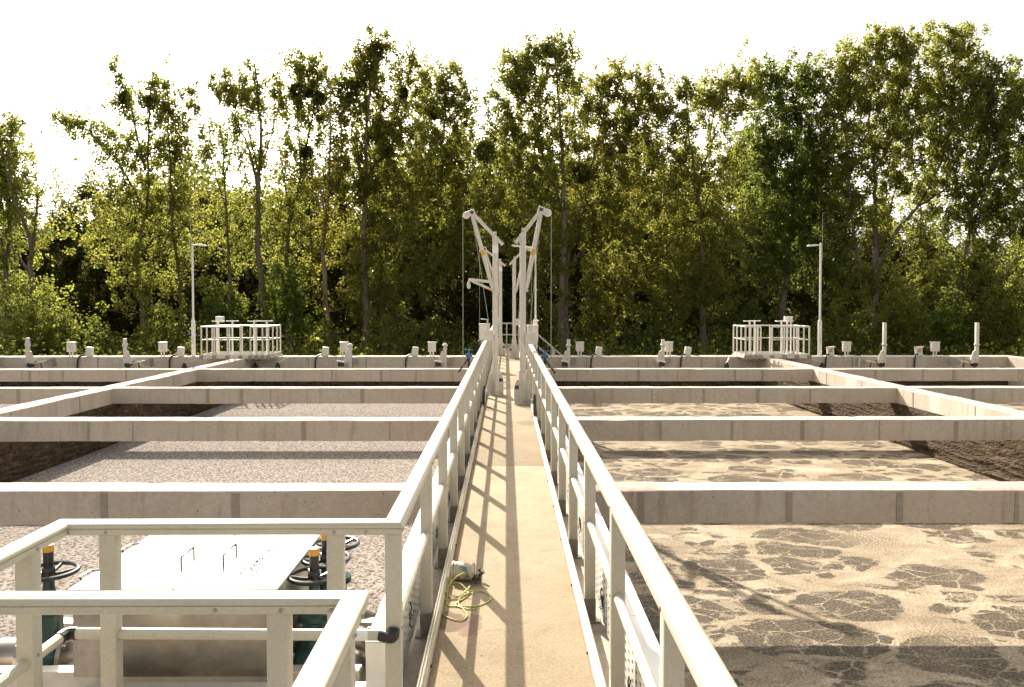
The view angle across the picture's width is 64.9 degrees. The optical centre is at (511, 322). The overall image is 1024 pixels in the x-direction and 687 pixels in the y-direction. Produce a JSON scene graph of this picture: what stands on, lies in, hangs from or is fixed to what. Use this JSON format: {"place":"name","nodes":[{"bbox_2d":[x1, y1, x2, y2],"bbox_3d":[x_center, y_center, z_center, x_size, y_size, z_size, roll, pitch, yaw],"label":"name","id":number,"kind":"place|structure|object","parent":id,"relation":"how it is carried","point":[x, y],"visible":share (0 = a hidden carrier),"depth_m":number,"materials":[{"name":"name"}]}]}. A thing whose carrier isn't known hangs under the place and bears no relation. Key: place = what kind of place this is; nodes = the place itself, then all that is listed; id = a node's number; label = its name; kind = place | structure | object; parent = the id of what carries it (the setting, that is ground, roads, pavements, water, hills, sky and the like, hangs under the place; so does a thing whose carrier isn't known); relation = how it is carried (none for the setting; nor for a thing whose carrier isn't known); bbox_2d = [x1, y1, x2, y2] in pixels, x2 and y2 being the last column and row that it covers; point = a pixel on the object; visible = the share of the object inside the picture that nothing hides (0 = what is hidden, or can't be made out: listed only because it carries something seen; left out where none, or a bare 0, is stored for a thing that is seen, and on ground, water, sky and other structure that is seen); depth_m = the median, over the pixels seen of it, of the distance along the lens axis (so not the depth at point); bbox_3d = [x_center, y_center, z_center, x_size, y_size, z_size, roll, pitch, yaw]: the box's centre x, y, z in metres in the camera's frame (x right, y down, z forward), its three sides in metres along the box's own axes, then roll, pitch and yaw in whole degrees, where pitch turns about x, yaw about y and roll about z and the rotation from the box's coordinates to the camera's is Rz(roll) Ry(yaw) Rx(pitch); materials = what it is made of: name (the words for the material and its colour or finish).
{"place":"outdoors","nodes":[
{"label":"outdoors","id":0,"kind":"place"},
{"bbox_2d":[0,403,457,637],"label":"basin water","id":1,"kind":"structure","parent":0,"point":[152,462],"depth_m":16.23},
{"bbox_2d":[0,0,1023,262],"label":"sky","id":2,"kind":"structure","parent":0,"point":[53,53],"materials":[{"name":"white"}]},
{"bbox_2d":[46,300,1022,355],"bbox_3d":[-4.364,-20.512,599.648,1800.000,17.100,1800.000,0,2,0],"label":"ground","id":3,"kind":"structure","parent":0,"point":[472,348],"depth_m":66.99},
{"bbox_2d":[0,108,63,355],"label":"poplar tree","id":4,"kind":"object","parent":3,"relation":"on","point":[7,262],"visible":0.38,"depth_m":56.71,"materials":[{"name":"green plant"}]},
{"bbox_2d":[0,226,68,340],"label":"broadleaf tree","id":5,"kind":"object","parent":3,"relation":"on","point":[24,257],"visible":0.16,"depth_m":68.56,"materials":[{"name":"green plant"}]},
{"bbox_2d":[0,105,75,343],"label":"poplar tree","id":6,"kind":"object","parent":3,"relation":"on","point":[16,184],"visible":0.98,"depth_m":55.30,"materials":[{"name":"green plant"}]},
{"bbox_2d":[0,264,110,355],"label":"shrub","id":7,"kind":"object","parent":3,"relation":"on","point":[39,329],"visible":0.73,"depth_m":53.88,"materials":[{"name":"green plant"}]},
{"bbox_2d":[14,179,117,346],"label":"broadleaf tree","id":8,"kind":"object","parent":3,"relation":"on","point":[69,266],"visible":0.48,"depth_m":68.80,"materials":[{"name":"green plant"}]},
{"bbox_2d":[49,311,121,355],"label":"shrub","id":9,"kind":"object","parent":3,"relation":"on","point":[83,335],"visible":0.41,"depth_m":54.79,"materials":[{"name":"green plant"}]},
{"bbox_2d":[67,167,150,341],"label":"broadleaf tree","id":10,"kind":"object","parent":3,"relation":"on","point":[83,195],"visible":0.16,"depth_m":72.13,"materials":[{"name":"green plant"}]},
{"bbox_2d":[47,51,189,351],"bbox_3d":[-28.774,-8.229,58.682,10.149,22.843,5.242,0,2,0],"label":"poplar tree","id":11,"kind":"object","parent":3,"relation":"on","point":[130,192],"visible":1,"depth_m":58.02,"materials":[{"name":"green plant"}]},
{"bbox_2d":[0,359,254,482],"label":"basin wall","id":12,"kind":"structure","parent":3,"relation":"on","point":[19,460],"depth_m":17.49,"materials":[{"name":"concrete"}]},
{"bbox_2d":[0,387,98,403],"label":"concrete beam","id":13,"kind":"structure","parent":12,"relation":"attached to","point":[14,395],"depth_m":18.72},
{"bbox_2d":[0,368,187,381],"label":"concrete beam","id":14,"kind":"structure","parent":12,"relation":"attached to","point":[66,374],"depth_m":23.84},
{"bbox_2d":[112,386,458,403],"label":"concrete beam","id":15,"kind":"structure","parent":12,"relation":"attached to","point":[278,395],"depth_m":18.77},
{"bbox_2d":[197,368,467,381],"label":"concrete beam","id":16,"kind":"structure","parent":12,"relation":"attached to","point":[322,374],"depth_m":23.89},
{"bbox_2d":[86,182,176,348],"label":"broadleaf tree","id":17,"kind":"object","parent":3,"relation":"on","point":[118,325],"visible":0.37,"depth_m":69.98,"materials":[{"name":"green plant"}]},
{"bbox_2d":[120,170,201,345],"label":"broadleaf tree","id":18,"kind":"object","parent":3,"relation":"on","point":[185,225],"visible":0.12,"depth_m":71.78,"materials":[{"name":"green plant"}]},
{"bbox_2d":[133,298,200,355],"bbox_3d":[-23.648,1.410,55.069,4.805,6.121,3.444,0,2,0],"label":"shrub","id":19,"kind":"object","parent":3,"relation":"on","point":[165,330],"visible":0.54,"depth_m":54.88,"materials":[{"name":"green plant"}]},
{"bbox_2d":[127,52,216,343],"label":"poplar tree","id":20,"kind":"object","parent":3,"relation":"on","point":[178,141],"visible":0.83,"depth_m":59.48,"materials":[{"name":"green plant"}]},
{"bbox_2d":[166,183,268,350],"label":"broadleaf tree","id":21,"kind":"object","parent":3,"relation":"on","point":[198,298],"visible":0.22,"depth_m":67.82,"materials":[{"name":"green plant"}]},
{"bbox_2d":[181,281,262,351],"bbox_3d":[-19.896,0.576,55.605,5.870,6.914,2.972,0,2,0],"label":"shrub","id":22,"kind":"object","parent":3,"relation":"on","point":[222,308],"visible":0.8,"depth_m":55.36,"materials":[{"name":"green plant"}]},
{"bbox_2d":[179,66,272,350],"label":"poplar tree","id":23,"kind":"object","parent":3,"relation":"on","point":[207,150],"visible":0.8,"depth_m":58.29,"materials":[{"name":"green plant"}]},
{"bbox_2d":[205,186,284,347],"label":"broadleaf tree","id":24,"kind":"object","parent":3,"relation":"on","point":[249,274],"visible":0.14,"depth_m":69.97,"materials":[{"name":"green plant"}]},
{"bbox_2d":[204,49,292,351],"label":"poplar tree","id":25,"kind":"object","parent":3,"relation":"on","point":[258,163],"visible":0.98,"depth_m":57.34,"materials":[{"name":"green plant"}]},
{"bbox_2d":[254,248,314,354],"bbox_3d":[-15.303,-0.534,54.456,4.126,8.920,2.768,-1,2,-27],"label":"shrub","id":26,"kind":"object","parent":3,"relation":"on","point":[294,309],"visible":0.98,"depth_m":54.09,"materials":[{"name":"green plant"}]},
{"bbox_2d":[261,39,341,354],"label":"poplar tree","id":27,"kind":"object","parent":3,"relation":"on","point":[309,89],"visible":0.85,"depth_m":59.40,"materials":[{"name":"green plant"}]},
{"bbox_2d":[252,179,360,345],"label":"broadleaf tree","id":28,"kind":"object","parent":3,"relation":"on","point":[315,288],"visible":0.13,"depth_m":71.90,"materials":[{"name":"green plant"}]},
{"bbox_2d":[282,72,352,353],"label":"poplar tree","id":29,"kind":"object","parent":3,"relation":"on","point":[335,190],"visible":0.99,"depth_m":56.99,"materials":[{"name":"green plant"}]},
{"bbox_2d":[293,304,355,355],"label":"shrub","id":30,"kind":"object","parent":3,"relation":"on","point":[318,333],"visible":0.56,"depth_m":55.19,"materials":[{"name":"green plant"}]},
{"bbox_2d":[279,149,398,347],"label":"broadleaf tree","id":31,"kind":"object","parent":3,"relation":"on","point":[333,277],"visible":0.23,"depth_m":68.38,"materials":[{"name":"green plant"}]},
{"bbox_2d":[319,20,452,348],"bbox_3d":[-9.126,-9.363,58.475,9.710,25.122,4.714,0,2,0],"label":"poplar tree","id":32,"kind":"object","parent":3,"relation":"on","point":[381,132],"visible":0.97,"depth_m":57.91,"materials":[{"name":"green plant"}]},
{"bbox_2d":[347,145,444,349],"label":"broadleaf tree","id":33,"kind":"object","parent":3,"relation":"on","point":[417,303],"visible":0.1,"depth_m":69.20,"materials":[{"name":"green plant"}]},
{"bbox_2d":[360,301,439,354],"bbox_3d":[-7.601,1.245,53.983,5.558,5.322,3.297,0,2,0],"label":"shrub","id":34,"kind":"object","parent":3,"relation":"on","point":[396,338],"visible":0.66,"depth_m":53.73,"materials":[{"name":"green plant"}]},
{"bbox_2d":[384,145,470,345],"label":"broadleaf tree","id":35,"kind":"object","parent":3,"relation":"on","point":[433,309],"visible":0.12,"depth_m":70.24,"materials":[{"name":"green plant"}]},
{"bbox_2d":[368,50,505,351],"bbox_3d":[-5.950,-8.683,61.415,11.647,24.111,5.828,0,2,0],"label":"poplar tree","id":36,"kind":"object","parent":3,"relation":"on","point":[433,109],"visible":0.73,"depth_m":60.83,"materials":[{"name":"green plant"}]},
{"bbox_2d":[407,311,477,355],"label":"shrub","id":37,"kind":"object","parent":3,"relation":"on","point":[446,332],"visible":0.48,"depth_m":52.95,"materials":[{"name":"green plant"}]},
{"bbox_2d":[420,125,492,346],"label":"broadleaf tree","id":38,"kind":"object","parent":3,"relation":"on","point":[443,309],"visible":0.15,"depth_m":72.20,"materials":[{"name":"green plant"}]},
{"bbox_2d":[430,122,537,348],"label":"broadleaf tree","id":39,"kind":"object","parent":3,"relation":"on","point":[474,314],"visible":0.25,"depth_m":70.21,"materials":[{"name":"green plant"}]},
{"bbox_2d":[0,355,1018,386],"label":"basin wall","id":40,"kind":"structure","parent":3,"relation":"on","point":[610,361],"depth_m":29.25,"materials":[{"name":"concrete"}]},
{"bbox_2d":[190,214,206,355],"bbox_3d":[-11.522,-1.365,29.541,0.607,5.220,0.214,0,2,0],"label":"lamp post","id":41,"kind":"object","parent":40,"relation":"on","point":[193,340],"visible":1,"depth_m":29.52,"materials":[{"name":"metal"}]},
{"bbox_2d":[199,316,281,359],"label":"valve platform","id":42,"kind":"structure","parent":40,"relation":"on","point":[227,355],"depth_m":28.32,"materials":[{"name":"metal"}]},
{"bbox_2d":[732,316,811,358],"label":"valve platform","id":43,"kind":"structure","parent":40,"relation":"on","point":[771,353],"depth_m":28.75,"materials":[{"name":"metal"}]},
{"bbox_2d":[807,214,822,355],"bbox_3d":[11.191,-1.369,29.706,0.607,5.220,0.214,0,2,0],"label":"lamp post","id":44,"kind":"object","parent":40,"relation":"on","point":[820,320],"visible":1,"depth_m":29.69,"materials":[{"name":"metal"}]},
{"bbox_2d":[948,323,979,367],"bbox_3d":[16.396,0.962,29.060,1.227,1.894,0.377,0,2,-10],"label":"sluice post","id":45,"kind":"object","parent":40,"relation":"attached to","point":[974,360],"visible":0.89,"depth_m":29.17,"materials":[{"name":"metal"}]},
{"bbox_2d":[0,302,1023,356],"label":"undergrowth","id":46,"kind":"object","parent":3,"relation":"on","point":[300,348],"visible":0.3,"depth_m":53.86,"materials":[{"name":"green plant"}]},
{"bbox_2d":[473,137,553,342],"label":"broadleaf tree","id":47,"kind":"object","parent":3,"relation":"on","point":[505,275],"visible":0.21,"depth_m":70.47,"materials":[{"name":"green plant"}]},
{"bbox_2d":[403,418,625,686],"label":"basin wall","id":48,"kind":"structure","parent":3,"relation":"on","point":[412,665],"depth_m":4.91,"materials":[{"name":"concrete"}]},
{"bbox_2d":[0,590,369,686],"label":"guard rail","id":49,"kind":"object","parent":48,"relation":"on","point":[330,661],"visible":1,"depth_m":2.57,"materials":[{"name":"metal"}]},
{"bbox_2d":[0,482,419,524],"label":"concrete beam","id":50,"kind":"structure","parent":48,"relation":"attached to","point":[31,503],"depth_m":8.65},
{"bbox_2d":[0,417,457,441],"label":"concrete beam","id":51,"kind":"structure","parent":48,"relation":"attached to","point":[31,429],"depth_m":13.74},
{"bbox_2d":[0,325,492,686],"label":"guard rail","id":52,"kind":"object","parent":48,"relation":"on","point":[23,555],"visible":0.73,"depth_m":3.46,"materials":[{"name":"metal"}]},
{"bbox_2d":[365,418,457,686],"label":"cable tray","id":53,"kind":"object","parent":52,"relation":"attached to","point":[375,663],"visible":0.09,"depth_m":4.69,"materials":[{"name":"white"}]},
{"bbox_2d":[427,347,594,686],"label":"walkway","id":54,"kind":"structure","parent":48,"relation":"on","point":[521,627],"depth_m":5.60,"materials":[{"name":"concrete"}]},
{"bbox_2d":[451,561,479,582],"bbox_3d":[-0.313,1.732,5.597,0.205,0.130,0.141,0,2,10],"label":"pump","id":55,"kind":"object","parent":54,"relation":"on","point":[467,568],"visible":0.88,"depth_m":5.56,"materials":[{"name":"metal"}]},
{"bbox_2d":[463,209,503,395],"bbox_3d":[-0.590,-0.214,16.596,0.853,4.224,0.322,0,2,0],"label":"lifting crane","id":56,"kind":"object","parent":54,"relation":"on","point":[495,383],"visible":0.99,"depth_m":16.54,"materials":[{"name":"metal"}]},
{"bbox_2d":[479,247,505,355],"bbox_3d":[-0.684,-0.535,28.391,0.938,4.224,0.322,0,2,0],"label":"lifting crane","id":57,"kind":"object","parent":54,"relation":"on","point":[501,348],"visible":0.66,"depth_m":28.34,"materials":[{"name":"metal"}]},
{"bbox_2d":[509,248,531,358],"bbox_3d":[0.280,-0.475,26.899,0.764,4.184,0.322,0,2,0],"label":"lifting crane","id":58,"kind":"object","parent":54,"relation":"on","point":[514,351],"visible":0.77,"depth_m":26.86,"materials":[{"name":"metal"}]},
{"bbox_2d":[514,206,551,403],"bbox_3d":[0.391,-0.126,15.204,0.712,4.124,0.322,0,2,0],"label":"lifting crane","id":59,"kind":"object","parent":54,"relation":"on","point":[522,391],"visible":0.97,"depth_m":15.15,"materials":[{"name":"metal"}]},
{"bbox_2d":[518,325,737,686],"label":"guard rail","id":60,"kind":"object","parent":48,"relation":"on","point":[684,638],"visible":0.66,"depth_m":3.87,"materials":[{"name":"metal"}]},
{"bbox_2d":[557,416,659,686],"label":"cable tray","id":61,"kind":"object","parent":60,"relation":"attached to","point":[649,643],"visible":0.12,"depth_m":4.35,"materials":[{"name":"white"}]},
{"bbox_2d":[566,416,1023,440],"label":"concrete beam","id":62,"kind":"structure","parent":48,"relation":"attached to","point":[809,428],"depth_m":13.82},
{"bbox_2d":[596,481,1023,523],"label":"concrete beam","id":63,"kind":"structure","parent":48,"relation":"attached to","point":[835,502],"depth_m":8.70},
{"bbox_2d":[39,150,1001,341],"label":"wood","id":64,"kind":"object","parent":3,"relation":"on","point":[202,177],"visible":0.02,"depth_m":83.24,"materials":[{"name":"green plant"}]},
{"bbox_2d":[468,21,606,352],"bbox_3d":[1.913,-9.199,58.678,10.202,24.849,5.649,0,2,0],"label":"poplar tree","id":65,"kind":"object","parent":3,"relation":"on","point":[520,77],"visible":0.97,"depth_m":58.03,"materials":[{"name":"green plant"}]},
{"bbox_2d":[516,285,565,354],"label":"shrub","id":66,"kind":"object","parent":3,"relation":"on","point":[547,336],"visible":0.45,"depth_m":55.30,"materials":[{"name":"green plant"}]},
{"bbox_2d":[517,152,608,342],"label":"broadleaf tree","id":67,"kind":"object","parent":3,"relation":"on","point":[548,295],"visible":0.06,"depth_m":75.40,"materials":[{"name":"green plant"}]},
{"bbox_2d":[556,148,628,342],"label":"broadleaf tree","id":68,"kind":"object","parent":3,"relation":"on","point":[576,283],"visible":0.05,"depth_m":73.99,"materials":[{"name":"green plant"}]},
{"bbox_2d":[527,53,680,347],"bbox_3d":[7.050,-8.374,60.055,11.964,23.286,4.981,0,2,0],"label":"poplar tree","id":69,"kind":"object","parent":3,"relation":"on","point":[649,96],"visible":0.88,"depth_m":59.47,"materials":[{"name":"green plant"}]},
{"bbox_2d":[581,129,668,347],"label":"broadleaf tree","id":70,"kind":"object","parent":3,"relation":"on","point":[617,311],"visible":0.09,"depth_m":69.20,"materials":[{"name":"green plant"}]},
{"bbox_2d":[616,302,699,354],"bbox_3d":[9.856,1.260,54.999,5.402,5.393,3.081,0,2,-11],"label":"shrub","id":71,"kind":"object","parent":3,"relation":"on","point":[654,332],"visible":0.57,"depth_m":54.93,"materials":[{"name":"green plant"}]},
{"bbox_2d":[608,131,710,348],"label":"broadleaf tree","id":72,"kind":"object","parent":3,"relation":"on","point":[642,296],"visible":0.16,"depth_m":68.91,"materials":[{"name":"green plant"}]},
{"bbox_2d":[617,34,769,352],"bbox_3d":[13.383,-8.757,58.620,11.301,23.904,4.845,0,2,0],"label":"poplar tree","id":73,"kind":"object","parent":3,"relation":"on","point":[714,100],"visible":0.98,"depth_m":58.26,"materials":[{"name":"green plant"}]},
{"bbox_2d":[642,146,745,348],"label":"broadleaf tree","id":74,"kind":"object","parent":3,"relation":"on","point":[689,322],"visible":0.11,"depth_m":68.06,"materials":[{"name":"green plant"}]},
{"bbox_2d":[705,127,778,347],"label":"broadleaf tree","id":75,"kind":"object","parent":3,"relation":"on","point":[740,289],"visible":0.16,"depth_m":70.92,"materials":[{"name":"green plant"}]},
{"bbox_2d":[716,292,778,354],"bbox_3d":[16.131,0.931,55.172,4.350,6.092,3.570,0,2,0],"label":"shrub","id":76,"kind":"object","parent":3,"relation":"on","point":[752,310],"visible":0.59,"depth_m":55.05,"materials":[{"name":"green plant"}]},
{"bbox_2d":[728,135,806,343],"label":"broadleaf tree","id":77,"kind":"object","parent":3,"relation":"on","point":[769,287],"visible":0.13,"depth_m":72.13,"materials":[{"name":"green plant"}]},
{"bbox_2d":[711,46,872,349],"bbox_3d":[20.809,-8.651,60.076,12.167,23.839,5.356,0,2,0],"label":"poplar tree","id":78,"kind":"object","parent":3,"relation":"on","point":[774,147],"visible":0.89,"depth_m":59.49,"materials":[{"name":"green plant"}]},
{"bbox_2d":[763,142,840,346],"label":"broadleaf tree","id":79,"kind":"object","parent":3,"relation":"on","point":[799,320],"visible":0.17,"depth_m":72.97,"materials":[{"name":"green plant"}]},
{"bbox_2d":[805,313,859,354],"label":"shrub","id":80,"kind":"object","parent":3,"relation":"on","point":[837,338],"visible":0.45,"depth_m":54.53,"materials":[{"name":"green plant"}]},
{"bbox_2d":[799,188,904,341],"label":"broadleaf tree","id":81,"kind":"object","parent":3,"relation":"on","point":[842,285],"visible":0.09,"depth_m":76.34,"materials":[{"name":"green plant"}]},
{"bbox_2d":[827,292,892,354],"bbox_3d":[23.682,1.021,54.370,4.464,6.091,2.649,0,2,0],"label":"shrub","id":82,"kind":"object","parent":3,"relation":"on","point":[863,343],"visible":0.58,"depth_m":54.05,"materials":[{"name":"green plant"}]},
{"bbox_2d":[844,203,916,341],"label":"broadleaf tree","id":83,"kind":"object","parent":3,"relation":"on","point":[868,258],"visible":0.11,"depth_m":70.33,"materials":[{"name":"green plant"}]},
{"bbox_2d":[757,358,1023,481],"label":"basin wall","id":84,"kind":"structure","parent":3,"relation":"on","point":[1001,460],"depth_m":17.24,"materials":[{"name":"concrete"}]},
{"bbox_2d":[547,368,813,380],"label":"concrete beam","id":85,"kind":"structure","parent":84,"relation":"attached to","point":[684,374],"depth_m":23.97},
{"bbox_2d":[558,386,896,403],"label":"concrete beam","id":86,"kind":"structure","parent":84,"relation":"attached to","point":[720,394],"depth_m":18.84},
{"bbox_2d":[866,297,938,354],"bbox_3d":[26.139,1.080,53.760,4.537,5.592,3.628,0,2,0],"label":"shrub","id":87,"kind":"object","parent":3,"relation":"on","point":[904,331],"visible":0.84,"depth_m":53.65,"materials":[{"name":"green plant"}]},
{"bbox_2d":[805,17,1001,354],"bbox_3d":[29.139,-9.485,58.603,15.152,25.446,5.255,0,2,0],"label":"poplar tree","id":88,"kind":"object","parent":3,"relation":"on","point":[895,130],"visible":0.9,"depth_m":58.15,"materials":[{"name":"green plant"}]},
{"bbox_2d":[878,164,966,354],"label":"poplar tree","id":89,"kind":"object","parent":3,"relation":"on","point":[938,279],"visible":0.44,"depth_m":61.54,"materials":[{"name":"green plant"}]},
{"bbox_2d":[879,213,974,344],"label":"broadleaf tree","id":90,"kind":"object","parent":3,"relation":"on","point":[929,257],"visible":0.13,"depth_m":69.27,"materials":[{"name":"green plant"}]},
{"bbox_2d":[915,299,984,354],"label":"shrub","id":91,"kind":"object","parent":3,"relation":"on","point":[957,331],"visible":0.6,"depth_m":55.19,"materials":[{"name":"green plant"}]},
{"bbox_2d":[910,49,1023,352],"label":"poplar tree","id":92,"kind":"object","parent":3,"relation":"on","point":[1002,123],"visible":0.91,"depth_m":56.98,"materials":[{"name":"green plant"}]},
{"bbox_2d":[944,233,1017,341],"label":"broadleaf tree","id":93,"kind":"object","parent":3,"relation":"on","point":[985,248],"visible":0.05,"depth_m":70.40,"materials":[{"name":"green plant"}]},
{"bbox_2d":[947,272,1023,355],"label":"shrub","id":94,"kind":"object","parent":3,"relation":"on","point":[994,322],"visible":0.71,"depth_m":55.58,"materials":[{"name":"green plant"}]},
{"bbox_2d":[1007,357,1023,385],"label":"basin wall","id":95,"kind":"structure","parent":3,"relation":"on","point":[1015,362],"depth_m":28.91,"materials":[{"name":"concrete"}]},
{"bbox_2d":[825,368,1023,380],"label":"concrete beam","id":96,"kind":"structure","parent":95,"relation":"attached to","point":[947,374],"depth_m":24.03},
{"bbox_2d":[908,386,1023,402],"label":"concrete beam","id":97,"kind":"structure","parent":95,"relation":"attached to","point":[999,394],"depth_m":18.89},
{"bbox_2d":[557,403,1023,686],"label":"basin water","id":98,"kind":"structure","parent":0,"point":[856,604],"depth_m":9.80,"materials":[{"name":"liquid"}]},
{"bbox_3d":[-1.456,2.092,2.948,1.430,0.238,1.400,0,2,0],"label":"side platform","id":99,"kind":"object","parent":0,"visible":0},
{"bbox_2d":[0,535,374,686],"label":"steel chamber","id":100,"kind":"object","parent":99,"relation":"on","point":[211,563],"visible":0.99,"depth_m":3.94,"materials":[{"name":"silver metal"}]},
{"bbox_2d":[0,544,80,665],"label":"gate valve","id":101,"kind":"object","parent":100,"relation":"attached to","point":[52,625],"visible":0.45,"depth_m":4.18,"materials":[{"name":"green metal"}]},
{"bbox_2d":[84,682,384,686],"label":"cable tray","id":102,"kind":"object","parent":100,"relation":"attached to","point":[201,684],"visible":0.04,"depth_m":3.81,"materials":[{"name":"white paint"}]},
{"bbox_2d":[287,546,365,681],"bbox_3d":[-0.919,2.297,4.157,0.472,2.281,0.275,0,2,0],"label":"gate valve","id":103,"kind":"object","parent":100,"relation":"attached to","point":[313,580],"visible":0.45,"depth_m":4.09,"materials":[{"name":"green metal"}]},
{"bbox_2d":[300,535,366,651],"bbox_3d":[-0.921,2.290,4.427,0.472,2.281,0.275,0,2,0],"label":"gate valve","id":104,"kind":"object","parent":100,"relation":"attached to","point":[359,645],"visible":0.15,"depth_m":4.37,"materials":[{"name":"black metal"}]},
{"bbox_2d":[313,535,377,617],"bbox_3d":[-0.923,2.340,4.699,0.472,2.165,0.275,0,2,0],"label":"gate valve","id":105,"kind":"object","parent":100,"relation":"attached to","point":[370,612],"visible":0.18,"depth_m":4.65,"materials":[{"name":"black metal"}]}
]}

